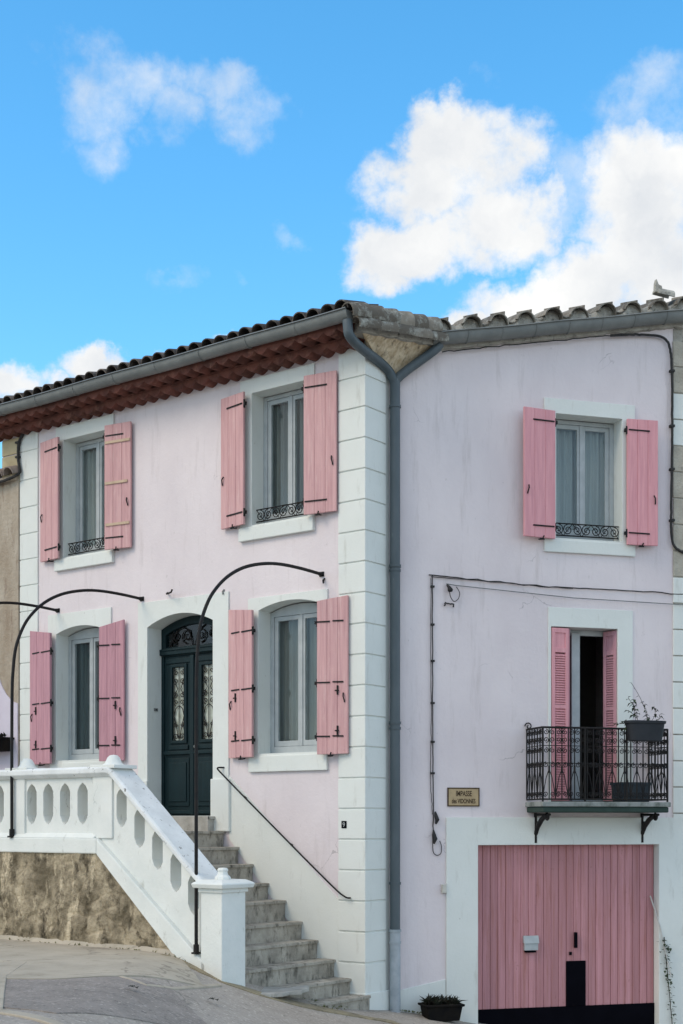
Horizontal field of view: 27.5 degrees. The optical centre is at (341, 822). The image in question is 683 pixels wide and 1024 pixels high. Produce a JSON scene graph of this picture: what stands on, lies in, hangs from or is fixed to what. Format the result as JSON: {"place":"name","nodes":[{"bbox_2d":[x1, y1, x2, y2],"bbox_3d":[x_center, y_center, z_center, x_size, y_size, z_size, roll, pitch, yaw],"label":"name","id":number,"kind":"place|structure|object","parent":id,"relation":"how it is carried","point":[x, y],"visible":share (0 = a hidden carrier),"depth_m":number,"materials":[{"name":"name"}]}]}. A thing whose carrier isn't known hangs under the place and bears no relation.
{"place":"outdoors","nodes":[
{"label":"outdoors","id":0,"kind":"place"},
{"bbox_2d":[0,939,202,985],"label":"pavement","id":1,"kind":"structure","parent":0,"point":[43,960],"depth_m":14.31,"materials":[{"name":"concrete"}]},
{"bbox_2d":[0,968,481,1023],"bbox_3d":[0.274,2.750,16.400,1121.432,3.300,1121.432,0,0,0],"label":"road","id":2,"kind":"structure","parent":0,"point":[232,1005],"depth_m":13.92,"materials":[{"name":"grey asphalt"}]},
{"bbox_2d":[0,465,19,769],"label":"neighbouring house","id":3,"kind":"structure","parent":2,"relation":"on","point":[9,553],"depth_m":20.23,"materials":[{"name":"paint"}]},
{"bbox_2d":[0,732,14,751],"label":"window box","id":4,"kind":"object","parent":3,"relation":"attached to","point":[4,743],"visible":0.77,"depth_m":20.06,"materials":[{"name":"plastic"}]},
{"bbox_2d":[0,959,25,1009],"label":"kerb","id":5,"kind":"structure","parent":2,"relation":"on","point":[11,967],"depth_m":13.26,"materials":[{"name":"concrete"}]},
{"bbox_2d":[0,1009,62,1023],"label":"kerb","id":6,"kind":"structure","parent":2,"relation":"on","point":[40,1019],"depth_m":10.29,"materials":[{"name":"concrete"}]},
{"bbox_2d":[3,976,206,1023],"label":"asphalt patch","id":7,"kind":"object","parent":2,"relation":"on","point":[114,996],"visible":0.98,"depth_m":11.88,"materials":[{"name":"grey asphalt"}]},
{"bbox_2d":[119,976,221,989],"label":"kerb","id":8,"kind":"structure","parent":2,"relation":"on","point":[195,986],"depth_m":13.45,"materials":[{"name":"concrete"}]},
{"bbox_2d":[9,937,421,1013],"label":"weeds","id":9,"kind":"object","parent":2,"relation":"on","point":[185,960],"visible":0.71,"depth_m":15.91,"materials":[{"name":"green plant"}]},
{"bbox_2d":[172,816,370,1009],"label":"staircase","id":10,"kind":"structure","parent":2,"relation":"on","point":[279,952],"depth_m":16.47,"materials":[{"name":"stone"}]},
{"bbox_2d":[0,755,254,985],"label":"balustrade","id":11,"kind":"object","parent":10,"relation":"on","point":[97,855],"visible":0.75,"depth_m":15.93,"materials":[{"name":"white paint"}]},
{"bbox_2d":[0,601,59,612],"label":"awning hoop","id":12,"kind":"object","parent":11,"relation":"on","point":[56,610],"visible":0.94,"depth_m":19.22,"materials":[{"name":"black metal"}]},
{"bbox_2d":[7,589,143,837],"bbox_3d":[-3.336,-1.420,17.753,0.071,3.196,2.235,0,0,37],"label":"awning hoop","id":13,"kind":"object","parent":11,"relation":"attached to","point":[11,829],"visible":1,"depth_m":16.91,"materials":[{"name":"black metal"}]},
{"bbox_2d":[191,562,323,953],"bbox_3d":[-0.913,-0.803,15.901,0.071,4.430,2.235,0,0,37],"label":"awning hoop","id":14,"kind":"object","parent":11,"relation":"attached to","point":[212,593],"visible":1,"depth_m":15.04,"materials":[{"name":"black metal"}]},
{"bbox_2d":[161,954,399,1023],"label":"pavement edge","id":15,"kind":"object","parent":2,"relation":"on","point":[292,1002],"visible":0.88,"depth_m":15.23,"materials":[{"name":"grey concrete"}]},
{"bbox_2d":[260,985,331,1007],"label":"broken slab","id":16,"kind":"structure","parent":2,"relation":"on","point":[271,991],"depth_m":15.31,"materials":[{"name":"concrete"}]},
{"bbox_2d":[0,296,682,1023],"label":"pink house","id":17,"kind":"structure","parent":2,"relation":"on","point":[376,464],"depth_m":17.38,"materials":[{"name":"paint"}]},
{"bbox_2d":[0,433,24,482],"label":"black cable","id":18,"kind":"object","parent":17,"relation":"attached to","point":[18,456],"visible":1,"depth_m":20.08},
{"bbox_2d":[50,628,105,767],"bbox_3d":[-3.519,-1.700,19.483,1.230,2.040,0.348,0,0,37],"label":"window","id":19,"kind":"structure","parent":17,"relation":"in","point":[83,652],"depth_m":19.72,"materials":[{"name":"white glass"}]},
{"bbox_2d":[54,438,113,571],"bbox_3d":[-3.463,-4.439,19.425,1.170,1.817,0.373,0,0,37],"label":"window","id":20,"kind":"structure","parent":17,"relation":"in","point":[90,455],"depth_m":19.61,"materials":[{"name":"white glass"}]},
{"bbox_2d":[159,616,212,815],"bbox_3d":[-1.950,-1.407,18.408,1.174,2.635,0.130,0,0,37],"label":"front door","id":21,"kind":"structure","parent":17,"relation":"in","point":[177,663],"depth_m":18.48,"materials":[{"name":"teal paint"}]},
{"bbox_2d":[238,389,314,541],"bbox_3d":[-0.709,-4.437,17.318,1.192,1.830,0.373,0,0,37],"label":"window","id":22,"kind":"structure","parent":17,"relation":"in","point":[283,413],"depth_m":17.42,"materials":[{"name":"white glass"}]},
{"bbox_2d":[217,767,350,898],"bbox_3d":[-0.732,0.094,17.098,2.086,1.608,0.087,0,0,37],"label":"handrail","id":23,"kind":"object","parent":17,"relation":"attached to","point":[291,844],"visible":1,"depth_m":17.03,"materials":[{"name":"black metal"}]},
{"bbox_2d":[248,603,327,771],"bbox_3d":[-0.564,-1.670,17.217,1.239,2.080,0.358,0,0,37],"label":"window","id":24,"kind":"structure","parent":17,"relation":"in","point":[293,630],"depth_m":17.34,"materials":[{"name":"white glass"}]},
{"bbox_2d":[341,821,346,827],"bbox_3d":[0.029,0.021,16.553,0.075,0.087,0.009,0,0,37],"label":"house number","id":25,"kind":"object","parent":17,"relation":"attached to","point":[343,824],"visible":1,"depth_m":16.55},
{"bbox_2d":[441,884,446,892],"bbox_3d":[1.242,0.800,16.952,0.060,0.110,0.050,0,0,-16],"label":"junction box","id":26,"kind":"object","parent":17,"relation":"attached to","point":[443,888],"visible":1,"depth_m":16.93,"materials":[{"name":"beige plastic"}]},
{"bbox_2d":[444,584,459,606],"bbox_3d":[1.348,-2.758,16.957,0.207,0.280,0.078,0,0,-16],"label":"wire insulator","id":27,"kind":"object","parent":17,"relation":"attached to","point":[449,587],"visible":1,"depth_m":16.95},
{"bbox_2d":[446,583,682,604],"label":"span wire","id":28,"kind":"object","parent":27,"relation":"attached to","point":[563,596],"visible":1,"depth_m":17.36,"materials":[{"name":"grey metal"}]},
{"bbox_2d":[447,788,479,806],"bbox_3d":[1.487,-0.314,17.040,0.415,0.229,0.016,0,0,-16],"label":"street sign","id":29,"kind":"object","parent":17,"relation":"attached to","point":[463,796],"visible":1,"depth_m":17.04,"materials":[{"name":"beige ceramic"}]},
{"bbox_2d":[429,574,682,855],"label":"cable","id":30,"kind":"object","parent":17,"relation":"attached to","point":[434,814],"depth_m":16.91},
{"bbox_2d":[442,333,682,552],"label":"black cable","id":31,"kind":"object","parent":17,"relation":"attached to","point":[671,426],"visible":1,"depth_m":17.76,"materials":[{"name":"black rubber"}]},
{"bbox_2d":[478,844,653,1023],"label":"garage door","id":32,"kind":"structure","parent":17,"relation":"in","point":[565,932],"depth_m":17.53,"materials":[{"name":"pink wood"}]},
{"bbox_2d":[544,420,634,556],"bbox_3d":[3.066,-4.221,17.645,1.242,1.718,0.353,0,0,-16],"label":"window","id":33,"kind":"structure","parent":17,"relation":"in","point":[584,450],"depth_m":17.75,"materials":[{"name":"white glass"}]},
{"bbox_2d":[570,630,608,801],"bbox_3d":[2.975,-1.354,17.716,0.090,2.169,0.909,0,0,74],"label":"balcony door","id":34,"kind":"structure","parent":17,"relation":"in","point":[575,635],"depth_m":17.67,"materials":[{"name":"white wood"}]},
{"bbox_2d":[610,782,651,801],"bbox_3d":[3.594,-0.379,17.357,0.429,0.242,0.300,0,0,-16],"label":"floor planter","id":35,"kind":"object","parent":17,"relation":"on","point":[633,789],"visible":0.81,"depth_m":17.24,"materials":[{"name":"black plastic"}]},
{"bbox_2d":[613,683,665,741],"bbox_3d":[3.631,-1.351,17.049,0.658,0.713,0.284,0,0,-16],"label":"rail planter","id":36,"kind":"object","parent":17,"relation":"attached to","point":[648,730],"visible":1,"depth_m":16.96,"materials":[{"name":"grey plastic"}]},
{"bbox_2d":[650,896,671,976],"bbox_3d":[4.051,1.440,17.744,0.281,1.024,0.026,0,0,27],"label":"garden cane","id":37,"kind":"object","parent":17,"relation":"attached to","point":[661,936],"visible":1,"depth_m":17.73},
{"bbox_2d":[652,279,674,298],"bbox_3d":[4.074,-6.764,17.738,0.280,0.202,0.177,0,0,-16],"label":"loose roof tile","id":38,"kind":"object","parent":17,"relation":"on","point":[658,290],"visible":1,"depth_m":17.66,"materials":[{"name":"white ceramic"}]},
{"bbox_2d":[658,937,676,1023],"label":"climbing vine","id":39,"kind":"object","parent":17,"relation":"attached to","point":[666,968],"visible":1,"depth_m":17.74,"materials":[{"name":"green plant"}]},
{"bbox_2d":[418,993,465,1020],"bbox_3d":[1.213,2.193,16.683,0.605,0.330,0.350,0,0,-16],"label":"planter trough","id":40,"kind":"object","parent":2,"relation":"on","point":[440,1008],"visible":0.98,"depth_m":16.59,"materials":[{"name":"plastic"}]},
{"bbox_2d":[0,0,682,467],"label":"sky","id":41,"kind":"structure","parent":0,"point":[174,174],"materials":[{"name":"blue"}]}
]}

